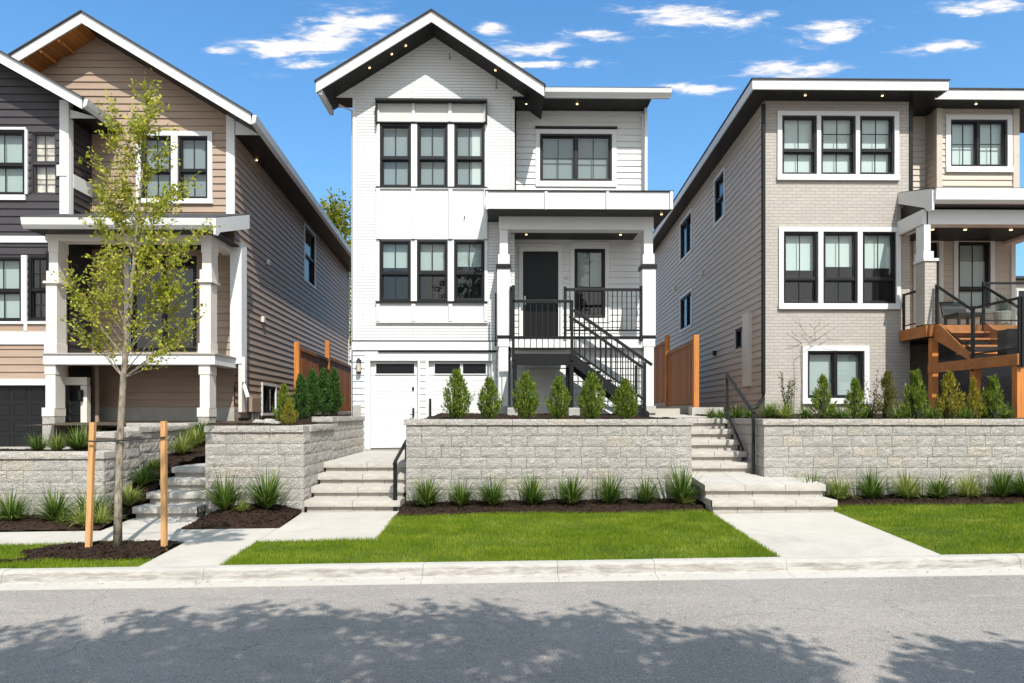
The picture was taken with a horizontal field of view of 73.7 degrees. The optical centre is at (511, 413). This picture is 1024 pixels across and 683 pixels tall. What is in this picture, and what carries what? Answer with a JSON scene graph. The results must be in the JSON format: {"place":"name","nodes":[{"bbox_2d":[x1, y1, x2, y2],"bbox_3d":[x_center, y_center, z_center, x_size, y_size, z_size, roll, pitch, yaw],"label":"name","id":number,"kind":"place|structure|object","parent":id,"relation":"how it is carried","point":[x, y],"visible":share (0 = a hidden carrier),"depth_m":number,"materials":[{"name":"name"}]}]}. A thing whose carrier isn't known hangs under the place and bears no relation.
{"place":"outdoors","nodes":[
{"label":"outdoors","id":0,"kind":"place"},
{"bbox_2d":[37,417,275,424],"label":"yard","id":1,"kind":"structure","parent":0,"point":[245,420],"depth_m":15.38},
{"bbox_2d":[168,422,251,460],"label":"mulch","id":2,"kind":"object","parent":1,"relation":"on","point":[191,454],"visible":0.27,"depth_m":12.84,"materials":[{"name":"soil"}]},
{"bbox_2d":[132,463,205,517],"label":"stone steps","id":3,"kind":"structure","parent":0,"point":[182,483],"depth_m":10.98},
{"bbox_2d":[0,10,350,446],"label":"brown house","id":4,"kind":"structure","parent":0,"point":[269,269],"depth_m":16.24,"materials":[{"name":"wood"}]},
{"bbox_2d":[0,131,24,194],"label":"window","id":5,"kind":"structure","parent":4,"relation":"in","point":[12,149],"depth_m":15.52,"materials":[{"name":"black glass"}]},
{"bbox_2d":[0,257,28,320],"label":"window","id":6,"kind":"structure","parent":4,"relation":"in","point":[10,267],"depth_m":15.52,"materials":[{"name":"black glass"}]},
{"bbox_2d":[0,386,80,446],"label":"garage door","id":7,"kind":"structure","parent":4,"relation":"in","point":[21,407],"depth_m":15.43,"materials":[{"name":"metal"}]},
{"bbox_2d":[31,132,56,193],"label":"window","id":8,"kind":"structure","parent":4,"relation":"in","point":[43,144],"depth_m":15.53,"materials":[{"name":"grey"}]},
{"bbox_2d":[29,256,69,322],"bbox_3d":[-10.670,-2.833,15.781,0.448,1.444,0.805,0,0,-1],"label":"window","id":9,"kind":"structure","parent":4,"relation":"in","point":[38,265],"depth_m":15.45,"materials":[{"name":"black glass"}]},
{"bbox_2d":[141,136,170,197],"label":"window","id":10,"kind":"structure","parent":4,"relation":"in","point":[163,176],"depth_m":16.43,"materials":[{"name":"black glass"}]},
{"bbox_2d":[131,256,196,351],"bbox_3d":[-8.311,-2.620,16.682,1.570,2.287,0.805,0,0,-1],"label":"window","id":11,"kind":"structure","parent":4,"relation":"in","point":[190,274],"depth_m":17.07,"materials":[{"name":"black glass"}]},
{"bbox_2d":[178,136,206,197],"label":"window","id":12,"kind":"structure","parent":4,"relation":"in","point":[192,150],"depth_m":16.44,"materials":[{"name":"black glass"}]},
{"bbox_2d":[234,385,274,412],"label":"window","id":13,"kind":"structure","parent":4,"relation":"in","point":[268,391],"depth_m":19.45,"materials":[{"name":"glass"}]},
{"bbox_2d":[305,227,313,285],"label":"window","id":14,"kind":"structure","parent":4,"relation":"in","point":[309,238],"depth_m":24.81,"materials":[{"name":"glass"}]},
{"bbox_2d":[0,511,397,566],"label":"sidewalk","id":15,"kind":"structure","parent":0,"point":[202,547],"depth_m":9.41,"materials":[{"name":"concrete"}]},
{"bbox_2d":[0,513,130,530],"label":"mulch","id":16,"kind":"object","parent":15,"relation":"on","point":[37,522],"visible":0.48,"depth_m":9.91,"materials":[{"name":"soil"}]},
{"bbox_2d":[0,485,42,519],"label":"grass clump","id":17,"kind":"object","parent":16,"relation":"on","point":[15,513],"visible":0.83,"depth_m":10.14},
{"bbox_2d":[10,482,78,520],"bbox_3d":[-6.823,1.309,10.212,1.117,0.605,1.061,0,0,36],"label":"grass clump","id":18,"kind":"object","parent":16,"relation":"on","point":[52,510],"visible":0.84,"depth_m":10.13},
{"bbox_2d":[56,484,123,517],"bbox_3d":[-6.296,1.314,10.189,1.068,0.581,1.027,0,0,-14],"label":"grass clump","id":19,"kind":"object","parent":16,"relation":"on","point":[83,502],"visible":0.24,"depth_m":10.18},
{"bbox_2d":[105,460,183,514],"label":"mulch","id":20,"kind":"object","parent":16,"relation":"on","point":[152,485],"visible":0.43,"depth_m":11.32,"materials":[{"name":"soil"}]},
{"bbox_2d":[181,503,301,528],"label":"mulch","id":21,"kind":"object","parent":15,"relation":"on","point":[273,516],"visible":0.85,"depth_m":10.11,"materials":[{"name":"soil"}]},
{"bbox_2d":[185,468,255,509],"bbox_3d":[-4.410,1.121,10.510,1.284,0.695,1.220,0,0,-21],"label":"grass clump","id":22,"kind":"object","parent":21,"relation":"on","point":[223,499],"visible":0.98,"depth_m":10.41,"materials":[{"name":"plant"}]},
{"bbox_2d":[229,465,296,507],"bbox_3d":[-3.781,1.106,10.532,1.232,0.670,1.184,0,0,-12],"label":"grass clump","id":23,"kind":"object","parent":21,"relation":"on","point":[267,496],"visible":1,"depth_m":10.39,"materials":[{"name":"plant"}]},
{"bbox_2d":[314,8,673,450],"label":"white house","id":24,"kind":"structure","parent":0,"point":[508,216],"depth_m":15.86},
{"bbox_2d":[371,361,417,447],"bbox_3d":[-2.739,-0.202,15.919,1.101,2.045,0.132,0,0,-1],"label":"door","id":25,"kind":"structure","parent":24,"relation":"in","point":[394,384],"depth_m":15.93,"materials":[{"name":"white paint"}]},
{"bbox_2d":[379,240,410,300],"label":"window","id":26,"kind":"structure","parent":24,"relation":"in","point":[394,255],"depth_m":16.01,"materials":[{"name":"glass"}]},
{"bbox_2d":[380,124,410,185],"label":"window","id":27,"kind":"structure","parent":24,"relation":"in","point":[395,139],"depth_m":16.01,"materials":[{"name":"glass"}]},
{"bbox_2d":[417,124,447,185],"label":"window","id":28,"kind":"structure","parent":24,"relation":"in","point":[432,139],"depth_m":16.02,"materials":[{"name":"glass"}]},
{"bbox_2d":[417,240,447,300],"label":"window","id":29,"kind":"structure","parent":24,"relation":"in","point":[432,255],"depth_m":16.02,"materials":[{"name":"glass"}]},
{"bbox_2d":[429,361,490,415],"bbox_3d":[-1.207,-0.203,15.974,1.458,2.048,0.062,0,0,-1],"label":"door","id":30,"kind":"structure","parent":24,"relation":"in","point":[474,373],"depth_m":15.95,"materials":[{"name":"white paint"}]},
{"bbox_2d":[454,124,484,186],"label":"window","id":31,"kind":"structure","parent":24,"relation":"in","point":[463,158],"depth_m":15.94,"materials":[{"name":"glass"}]},
{"bbox_2d":[454,240,484,300],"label":"window","id":32,"kind":"structure","parent":24,"relation":"in","point":[469,255],"depth_m":16.03,"materials":[{"name":"glass"}]},
{"bbox_2d":[523,252,557,335],"bbox_3d":[0.690,-2.850,16.541,0.854,2.160,0.100,0,0,-1],"label":"door","id":33,"kind":"structure","parent":24,"relation":"in","point":[540,269],"depth_m":16.55,"materials":[{"name":"wood"}]},
{"bbox_2d":[540,134,611,180],"bbox_3d":[1.544,-6.195,16.605,1.742,1.139,0.185,0,0,-1],"label":"window","id":34,"kind":"structure","parent":24,"relation":"in","point":[563,157],"depth_m":16.66,"materials":[{"name":"black glass"}]},
{"bbox_2d":[574,249,604,317],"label":"window","id":35,"kind":"structure","parent":24,"relation":"in","point":[589,264],"depth_m":16.67,"materials":[{"name":"glass"}]},
{"bbox_2d":[0,420,1010,531],"bbox_3d":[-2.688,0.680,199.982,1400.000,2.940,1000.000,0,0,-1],"label":"ground","id":36,"kind":"structure","parent":0,"point":[127,517],"depth_m":10.86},
{"bbox_2d":[0,422,215,524],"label":"retaining wall","id":37,"kind":"structure","parent":36,"relation":"on","point":[33,472],"depth_m":10.61,"materials":[{"name":"stone"}]},
{"bbox_2d":[204,416,364,516],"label":"retaining wall","id":38,"kind":"structure","parent":36,"relation":"on","point":[303,453],"depth_m":10.87,"materials":[{"name":"stone"}]},
{"bbox_2d":[236,414,352,425],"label":"mulch","id":39,"kind":"object","parent":38,"relation":"on","point":[307,420],"visible":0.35,"depth_m":12.58,"materials":[{"name":"soil"}]},
{"bbox_2d":[271,383,297,421],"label":"thuja","id":40,"kind":"object","parent":39,"relation":"on","point":[282,392],"visible":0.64,"depth_m":12.80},
{"bbox_2d":[292,373,309,418],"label":"thuja","id":41,"kind":"object","parent":39,"relation":"on","point":[300,400],"visible":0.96,"depth_m":13.89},
{"bbox_2d":[305,368,322,416],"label":"thuja","id":42,"kind":"object","parent":39,"relation":"on","point":[312,387],"visible":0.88,"depth_m":14.59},
{"bbox_2d":[316,368,332,415],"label":"thuja","id":43,"kind":"object","parent":39,"relation":"on","point":[325,408],"visible":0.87,"depth_m":15.09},
{"bbox_2d":[326,367,344,414],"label":"thuja","id":44,"kind":"object","parent":39,"relation":"on","point":[334,380],"visible":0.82,"depth_m":15.48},
{"bbox_2d":[294,341,350,415],"bbox_3d":[-5.812,-0.960,22.424,0.160,2.620,10.149,0,0,-4],"label":"wood fence","id":45,"kind":"object","parent":36,"relation":"on","point":[305,361],"visible":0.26,"depth_m":20.96,"materials":[{"name":"brown wood"}]},
{"bbox_2d":[320,187,350,362],"bbox_3d":[-9.326,-6.019,35.694,5.999,11.738,5.504,0,0,-1],"label":"tree","id":46,"kind":"object","parent":36,"relation":"on","point":[334,214],"visible":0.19,"depth_m":35.58,"materials":[{"name":"green plant"}]},
{"bbox_2d":[304,450,405,511],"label":"stone steps","id":47,"kind":"structure","parent":36,"relation":"on","point":[360,482],"depth_m":11.62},
{"bbox_2d":[0,553,1023,583],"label":"kerb","id":48,"kind":"structure","parent":36,"relation":"on","point":[422,570],"depth_m":7.72,"materials":[{"name":"concrete"}]},
{"bbox_2d":[0,569,1023,590],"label":"gutter","id":49,"kind":"object","parent":36,"relation":"on","point":[466,580],"visible":0.44,"depth_m":7.56,"materials":[{"name":"concrete"}]},
{"bbox_2d":[404,418,692,501],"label":"retaining wall","id":50,"kind":"structure","parent":36,"relation":"on","point":[512,450],"depth_m":11.45,"materials":[{"name":"stone"}]},
{"bbox_2d":[424,412,683,418],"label":"mulch","id":51,"kind":"object","parent":50,"relation":"on","point":[442,415],"visible":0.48,"depth_m":13.24,"materials":[{"name":"soil"}]},
{"bbox_2d":[441,368,475,418],"bbox_3d":[-0.994,-0.364,12.136,0.581,0.938,0.548,0,0,-37],"label":"thuja","id":52,"kind":"object","parent":51,"relation":"on","point":[454,406],"visible":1,"depth_m":12.07,"materials":[{"name":"plant"}]},
{"bbox_2d":[477,376,504,418],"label":"thuja","id":53,"kind":"object","parent":51,"relation":"on","point":[488,408],"visible":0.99,"depth_m":12.08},
{"bbox_2d":[511,370,539,418],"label":"thuja","id":54,"kind":"object","parent":51,"relation":"on","point":[526,408],"visible":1,"depth_m":12.08,"materials":[{"name":"plant"}]},
{"bbox_2d":[543,375,571,418],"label":"thuja","id":55,"kind":"object","parent":51,"relation":"on","point":[560,394],"visible":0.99,"depth_m":12.11,"materials":[{"name":"plant"}]},
{"bbox_2d":[574,371,607,418],"bbox_3d":[1.438,-0.338,12.166,0.560,0.886,0.528,0,0,-17],"label":"thuja","id":56,"kind":"object","parent":51,"relation":"on","point":[591,407],"visible":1,"depth_m":12.10,"materials":[{"name":"plant"}]},
{"bbox_2d":[610,377,639,418],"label":"thuja","id":57,"kind":"object","parent":51,"relation":"on","point":[623,408],"visible":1,"depth_m":12.12,"materials":[{"name":"plant"}]},
{"bbox_2d":[654,335,698,414],"bbox_3d":[4.622,-0.985,21.064,0.160,2.670,9.147,0,0,2],"label":"wood fence","id":58,"kind":"object","parent":36,"relation":"on","point":[676,376],"visible":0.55,"depth_m":18.73,"materials":[{"name":"brown wood"}]},
{"bbox_2d":[656,407,723,414],"bbox_3d":[4.060,0.000,16.801,1.083,0.300,2.219,0,0,-32],"label":"concrete step","id":59,"kind":"object","parent":36,"relation":"on","point":[696,410],"visible":0.41,"depth_m":16.11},
{"bbox_2d":[676,418,751,472],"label":"stone steps","id":60,"kind":"structure","parent":36,"relation":"on","point":[714,446],"depth_m":12.61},
{"bbox_2d":[725,373,755,474],"bbox_3d":[4.153,0.135,12.467,0.050,1.850,1.461,0,0,-1],"label":"handrail","id":61,"kind":"object","parent":60,"relation":"on","point":[728,378],"visible":0.91,"depth_m":12.42,"materials":[{"name":"black metal"}]},
{"bbox_2d":[653,78,1023,417],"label":"taupe house","id":62,"kind":"structure","parent":36,"relation":"on","point":[874,221],"depth_m":16.33,"materials":[{"name":"paint"}]},
{"bbox_2d":[681,213,690,258],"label":"window","id":63,"kind":"structure","parent":62,"relation":"in","point":[686,225],"depth_m":25.66,"materials":[{"name":"glass"}]},
{"bbox_2d":[715,171,723,222],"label":"window","id":64,"kind":"structure","parent":62,"relation":"in","point":[719,183],"depth_m":20.71,"materials":[{"name":"glass"}]},
{"bbox_2d":[782,116,815,173],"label":"window","id":65,"kind":"structure","parent":62,"relation":"in","point":[798,132],"depth_m":16.44,"materials":[{"name":"glass"}]},
{"bbox_2d":[784,232,817,302],"bbox_3d":[6.873,-3.486,16.686,0.826,1.710,0.805,0,0,-1],"label":"window","id":66,"kind":"structure","parent":62,"relation":"in","point":[800,248],"depth_m":16.44,"materials":[{"name":"glass"}]},
{"bbox_2d":[808,351,863,397],"bbox_3d":[7.716,-0.936,16.698,1.361,1.124,0.805,0,0,-1],"label":"window","id":67,"kind":"structure","parent":62,"relation":"in","point":[839,367],"depth_m":16.44,"materials":[{"name":"glass"}]},
{"bbox_2d":[821,116,854,173],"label":"window","id":68,"kind":"structure","parent":62,"relation":"in","point":[837,132],"depth_m":16.45,"materials":[{"name":"glass"}]},
{"bbox_2d":[823,232,856,302],"bbox_3d":[7.823,-3.489,16.699,0.822,1.712,0.805,0,0,-1],"label":"window","id":69,"kind":"structure","parent":62,"relation":"in","point":[839,248],"depth_m":16.45,"materials":[{"name":"glass"}]},
{"bbox_2d":[860,116,893,173],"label":"window","id":70,"kind":"structure","parent":62,"relation":"in","point":[876,132],"depth_m":16.46,"materials":[{"name":"glass"}]},
{"bbox_2d":[863,232,895,302],"bbox_3d":[8.759,-3.491,16.712,0.808,1.713,0.805,0,0,-1],"label":"window","id":71,"kind":"structure","parent":62,"relation":"in","point":[879,248],"depth_m":16.46,"materials":[{"name":"glass"}]},
{"bbox_2d":[939,302,981,324],"bbox_3d":[10.750,-2.362,16.357,0.600,0.753,0.722,0,0,-1],"label":"porch chair","id":72,"kind":"object","parent":62,"relation":"on","point":[954,310],"visible":0.77,"depth_m":16.52,"materials":[{"name":"black metal"}]},
{"bbox_2d":[958,242,989,308],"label":"window","id":73,"kind":"structure","parent":62,"relation":"in","point":[973,257],"depth_m":17.33,"materials":[{"name":"glass"}]},
{"bbox_2d":[951,120,1006,165],"bbox_3d":[11.436,-6.629,17.148,1.403,1.155,0.805,0,0,-1],"label":"window","id":74,"kind":"structure","parent":62,"relation":"in","point":[973,142],"depth_m":16.90,"materials":[{"name":"glass"}]},
{"bbox_2d":[980,294,1014,324],"bbox_3d":[11.528,-2.435,16.078,0.876,0.899,0.767,0,0,-1],"label":"planter","id":75,"kind":"object","parent":62,"relation":"on","point":[1002,312],"visible":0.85,"depth_m":15.96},
{"bbox_2d":[997,329,1016,355],"bbox_3d":[9.781,-1.387,13.443,0.301,0.545,0.281,0,0,-1],"label":"planter","id":76,"kind":"object","parent":62,"relation":"on","point":[1006,338],"visible":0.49,"depth_m":13.33,"materials":[{"name":"black metal"}]},
{"bbox_2d":[725,418,1023,494],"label":"retaining wall","id":77,"kind":"structure","parent":36,"relation":"on","point":[827,448],"depth_m":11.53,"materials":[{"name":"stone"}]},
{"bbox_2d":[685,413,1023,418],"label":"mulch","id":78,"kind":"object","parent":77,"relation":"on","point":[879,416],"visible":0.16,"depth_m":12.58,"materials":[{"name":"soil"}]},
{"bbox_2d":[808,373,837,418],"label":"thuja","id":79,"kind":"object","parent":78,"relation":"on","point":[821,402],"visible":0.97,"depth_m":12.33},
{"bbox_2d":[842,376,868,418],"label":"thuja","id":80,"kind":"object","parent":78,"relation":"on","point":[854,398],"visible":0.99,"depth_m":12.35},
{"bbox_2d":[872,369,902,417],"bbox_3d":[6.784,-0.362,12.361,0.527,0.915,0.662,0,0,35],"label":"thuja","id":81,"kind":"object","parent":78,"relation":"on","point":[889,392],"visible":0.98,"depth_m":12.35,"materials":[{"name":"green plant"}]},
{"bbox_2d":[900,367,932,418],"bbox_3d":[7.321,-0.363,12.401,0.698,0.984,0.547,0,0,-23],"label":"thuja","id":82,"kind":"object","parent":78,"relation":"on","point":[917,405],"visible":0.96,"depth_m":12.35,"materials":[{"name":"plant"}]},
{"bbox_2d":[934,370,965,418],"bbox_3d":[7.946,-0.363,12.383,0.543,0.941,0.689,0,0,29],"label":"thuja","id":83,"kind":"object","parent":78,"relation":"on","point":[947,385],"visible":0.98,"depth_m":12.36,"materials":[{"name":"green plant"}]},
{"bbox_2d":[962,375,986,417],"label":"thuja","id":84,"kind":"object","parent":78,"relation":"on","point":[973,400],"visible":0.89,"depth_m":12.37,"materials":[{"name":"green plant"}]},
{"bbox_2d":[977,373,1011,418],"bbox_3d":[8.745,-0.313,12.423,0.647,0.877,0.507,0,0,-8],"label":"thuja","id":85,"kind":"object","parent":78,"relation":"on","point":[992,397],"visible":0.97,"depth_m":12.36,"materials":[{"name":"plant"}]},
{"bbox_2d":[0,575,1023,682],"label":"road","id":86,"kind":"structure","parent":0,"point":[806,630],"depth_m":5.76,"materials":[{"name":"asphalt"}]},
{"bbox_2d":[0,505,1023,567],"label":"lawn","id":87,"kind":"structure","parent":0,"point":[178,544],"depth_m":8.74,"materials":[{"name":"plant"}]},
{"bbox_2d":[0,539,153,568],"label":"grass","id":88,"kind":"structure","parent":87,"relation":"on","point":[35,563],"depth_m":8.00,"materials":[{"name":"plant"}]},
{"bbox_2d":[0,540,181,561],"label":"mulch","id":89,"kind":"object","parent":87,"relation":"on","point":[100,550],"visible":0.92,"depth_m":8.37,"materials":[{"name":"soil"}]},
{"bbox_2d":[85,422,96,546],"bbox_3d":[-5.264,0.922,8.530,0.068,1.628,0.161,0,0,-1],"label":"tree stake","id":90,"kind":"object","parent":87,"relation":"on","point":[90,490],"visible":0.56,"depth_m":8.51,"materials":[{"name":"wood"}]},
{"bbox_2d":[51,68,224,547],"bbox_3d":[-4.791,-1.276,8.555,2.047,6.007,1.317,0,0,-1],"label":"young tree","id":91,"kind":"object","parent":87,"relation":"on","point":[141,131],"visible":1,"depth_m":8.49,"materials":[{"name":"green plant"}]},
{"bbox_2d":[160,421,167,550],"bbox_3d":[-4.363,0.906,8.562,0.067,1.626,0.062,0,0,-1],"label":"tree stake","id":92,"kind":"object","parent":87,"relation":"on","point":[164,482],"visible":0.86,"depth_m":8.53,"materials":[{"name":"wood"}]},
{"bbox_2d":[397,497,704,515],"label":"mulch","id":93,"kind":"object","parent":87,"relation":"on","point":[475,506],"visible":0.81,"depth_m":10.82,"materials":[{"name":"soil"}]},
{"bbox_2d":[398,473,455,505],"bbox_3d":[-1.403,1.211,11.073,1.031,0.583,1.072,0,0,24],"label":"grass clump","id":94,"kind":"object","parent":93,"relation":"on","point":[425,496],"visible":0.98,"depth_m":10.96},
{"bbox_2d":[439,476,481,505],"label":"grass clump","id":95,"kind":"object","parent":93,"relation":"on","point":[459,497],"visible":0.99,"depth_m":10.99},
{"bbox_2d":[470,472,517,504],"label":"grass clump","id":96,"kind":"object","parent":93,"relation":"on","point":[490,497],"visible":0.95,"depth_m":11.00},
{"bbox_2d":[509,472,559,504],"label":"grass clump","id":97,"kind":"object","parent":93,"relation":"on","point":[532,494],"visible":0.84,"depth_m":11.00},
{"bbox_2d":[545,471,598,503],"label":"grass clump","id":98,"kind":"object","parent":93,"relation":"on","point":[569,494],"visible":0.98,"depth_m":10.99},
{"bbox_2d":[587,466,638,503],"bbox_3d":[1.612,1.148,11.098,1.119,0.638,1.178,0,0,-32],"label":"grass clump","id":99,"kind":"object","parent":93,"relation":"on","point":[610,493],"visible":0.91,"depth_m":11.02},
{"bbox_2d":[628,475,669,503],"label":"grass clump","id":100,"kind":"object","parent":93,"relation":"on","point":[645,497],"visible":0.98,"depth_m":11.03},
{"bbox_2d":[651,459,711,501],"bbox_3d":[2.784,1.085,11.120,1.288,0.734,1.356,0,0,12],"label":"grass clump","id":101,"kind":"object","parent":93,"relation":"on","point":[682,488],"visible":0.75,"depth_m":11.06,"materials":[{"name":"plant"}]},
{"bbox_2d":[822,493,1023,506],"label":"mulch","id":102,"kind":"object","parent":87,"relation":"on","point":[948,499],"visible":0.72,"depth_m":11.07,"materials":[{"name":"soil"}]},
{"bbox_2d":[820,470,860,499],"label":"grass clump","id":103,"kind":"object","parent":102,"relation":"on","point":[839,492],"visible":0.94,"depth_m":11.14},
{"bbox_2d":[851,463,911,498],"bbox_3d":[5.909,1.105,11.213,1.132,0.613,1.076,0,0,-33],"label":"grass clump","id":104,"kind":"object","parent":102,"relation":"on","point":[869,489],"visible":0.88,"depth_m":11.15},
{"bbox_2d":[885,467,943,498],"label":"grass clump","id":105,"kind":"object","parent":102,"relation":"on","point":[907,491],"visible":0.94,"depth_m":11.16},
{"bbox_2d":[913,471,964,497],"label":"grass clump","id":106,"kind":"object","parent":102,"relation":"on","point":[940,486],"visible":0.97,"depth_m":11.17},
{"bbox_2d":[944,469,989,497],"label":"grass clump","id":107,"kind":"object","parent":102,"relation":"on","point":[970,490],"visible":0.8,"depth_m":11.21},
{"bbox_2d":[976,463,1023,496],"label":"grass clump","id":108,"kind":"object","parent":102,"relation":"on","point":[1001,487],"visible":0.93,"depth_m":11.17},
{"bbox_2d":[834,502,1023,554],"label":"grass","id":109,"kind":"structure","parent":87,"relation":"on","point":[951,511],"depth_m":9.50,"materials":[{"name":"plant"}]},
{"bbox_2d":[0,0,1023,351],"label":"sky","id":110,"kind":"structure","parent":0,"point":[266,57],"materials":[{"name":"blue"}]},
{"bbox_2d":[691,472,837,513],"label":"stone steps","id":111,"kind":"structure","parent":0,"point":[729,493],"depth_m":10.80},
{"bbox_2d":[714,512,940,556],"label":"walkway","id":112,"kind":"structure","parent":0,"point":[810,534],"depth_m":8.93,"materials":[{"name":"concrete"}]},
{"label":"driveway","id":113,"kind":"structure","parent":0,"visible":0},
{"bbox_2d":[0,448,97,450],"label":"mulch","id":114,"kind":"object","parent":113,"relation":"on","point":[11,449],"visible":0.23,"depth_m":11.98,"materials":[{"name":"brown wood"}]},
{"bbox_2d":[52,422,87,450],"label":"grass clump","id":115,"kind":"object","parent":114,"relation":"on","point":[78,444],"visible":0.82,"depth_m":11.65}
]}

